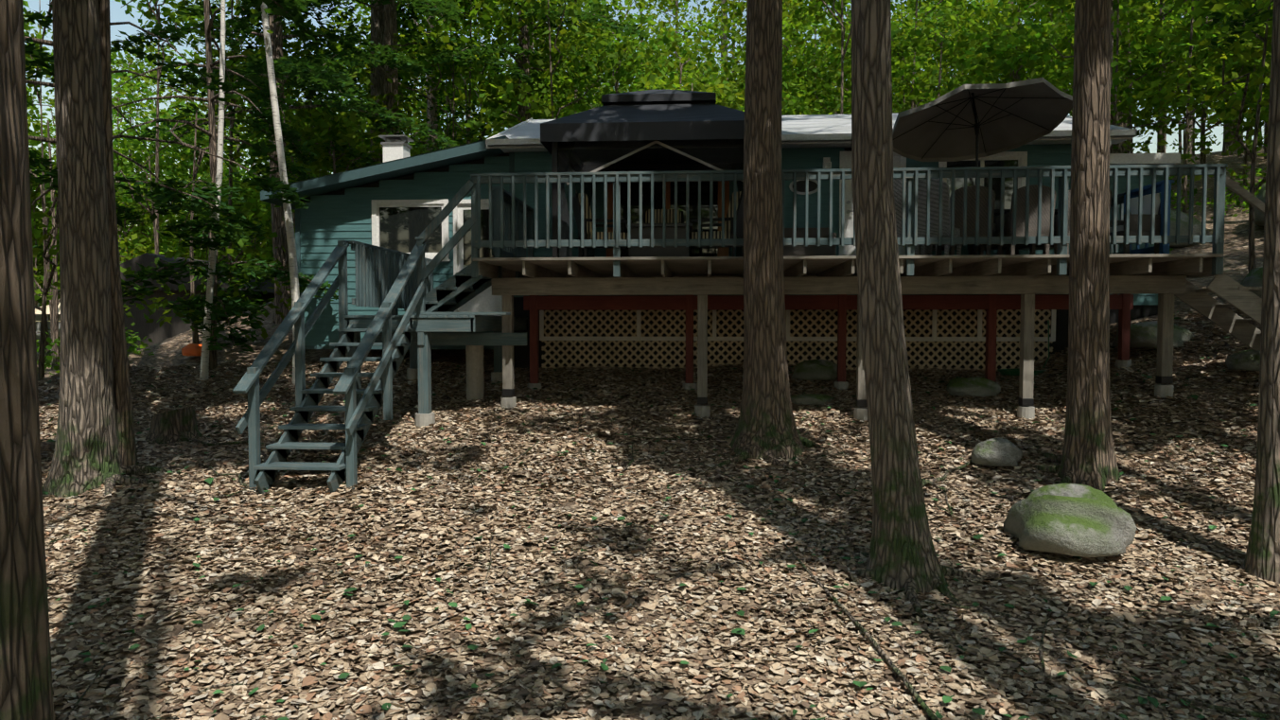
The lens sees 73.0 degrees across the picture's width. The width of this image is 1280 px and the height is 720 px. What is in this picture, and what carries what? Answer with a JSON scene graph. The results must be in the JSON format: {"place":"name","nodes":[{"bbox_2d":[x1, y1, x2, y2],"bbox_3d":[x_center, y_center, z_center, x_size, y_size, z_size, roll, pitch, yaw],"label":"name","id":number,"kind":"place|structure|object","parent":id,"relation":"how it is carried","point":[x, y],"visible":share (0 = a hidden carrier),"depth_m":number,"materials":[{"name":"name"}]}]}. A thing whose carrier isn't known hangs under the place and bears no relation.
{"place":"outdoors","nodes":[
{"label":"outdoors","id":0,"kind":"place"},
{"bbox_2d":[22,0,1263,321],"label":"sky","id":1,"kind":"structure","parent":0,"point":[117,13],"materials":[{"name":"white"}]},
{"bbox_2d":[36,145,1279,719],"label":"fallen leaves","id":2,"kind":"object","parent":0,"point":[167,352],"depth_m":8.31,"materials":[{"name":"brown plant"}]},
{"bbox_2d":[35,252,1049,446],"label":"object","id":3,"kind":"object","parent":2,"relation":"on","point":[172,427],"visible":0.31,"depth_m":21.00,"materials":[{"name":"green plant"}]},
{"bbox_2d":[39,414,1239,719],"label":"twigs","id":4,"kind":"object","parent":2,"relation":"on","point":[624,469],"visible":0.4,"depth_m":6.94,"materials":[{"name":"brown wood"}]},
{"bbox_2d":[0,0,1279,719],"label":"tree trunks","id":5,"kind":"object","parent":2,"relation":"on","point":[94,448],"visible":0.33,"depth_m":9.33,"materials":[{"name":"brown plant"}]},
{"bbox_2d":[22,0,1273,377],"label":"broadleaf foliage","id":6,"kind":"object","parent":2,"relation":"on","point":[982,49],"visible":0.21,"depth_m":23.13,"materials":[{"name":"green plant"}]},
{"bbox_2d":[23,0,1273,352],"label":"tree foliage","id":7,"kind":"object","parent":2,"relation":"on","point":[304,72],"visible":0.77,"depth_m":16.41,"materials":[{"name":"green plant"}]},
{"bbox_2d":[260,113,1180,369],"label":"house","id":8,"kind":"structure","parent":2,"relation":"on","point":[398,197],"depth_m":14.78,"materials":[{"name":"teal wood"}]},
{"bbox_2d":[539,309,1056,371],"bbox_3d":[2.553,-0.337,14.531,8.570,1.454,0.042,0,2,4],"label":"lattice skirt","id":9,"kind":"object","parent":8,"relation":"attached to","point":[640,337],"visible":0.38,"depth_m":14.55,"materials":[{"name":"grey wood"}]},
{"bbox_2d":[232,163,1264,493],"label":"deck and stairs","id":10,"kind":"structure","parent":2,"relation":"on","point":[392,283],"depth_m":11.43,"materials":[{"name":"teal wood"}]},
{"bbox_2d":[540,88,744,257],"bbox_3d":[0.318,-2.711,12.984,3.090,2.600,3.090,0,2,4],"label":"gazebo","id":11,"kind":"object","parent":10,"relation":"on","point":[668,130],"visible":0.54,"depth_m":11.66,"materials":[{"name":"fabric"}]},
{"bbox_2d":[572,178,1160,257],"bbox_3d":[3.152,-1.966,12.878,8.394,1.120,3.014,0,2,4],"label":"patio furniture","id":12,"kind":"object","parent":10,"relation":"on","point":[788,251],"visible":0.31,"depth_m":12.01,"materials":[{"name":"brown wicker"}]},
{"bbox_2d":[892,77,1072,255],"bbox_3d":[4.926,-2.702,12.697,2.455,2.605,2.407,0,2,4],"label":"patio umbrella","id":13,"kind":"object","parent":10,"relation":"on","point":[968,122],"visible":0.85,"depth_m":13.02,"materials":[{"name":"fabric"}]},
{"bbox_2d":[344,345,1173,428],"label":"concrete footings","id":14,"kind":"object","parent":2,"relation":"on","point":[475,384],"visible":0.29,"depth_m":12.65,"materials":[{"name":"grey concrete"}]},
{"bbox_2d":[790,182,1265,557],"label":"boulders","id":15,"kind":"object","parent":2,"relation":"on","point":[1077,519],"visible":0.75,"depth_m":8.14,"materials":[{"name":"grey stone"}]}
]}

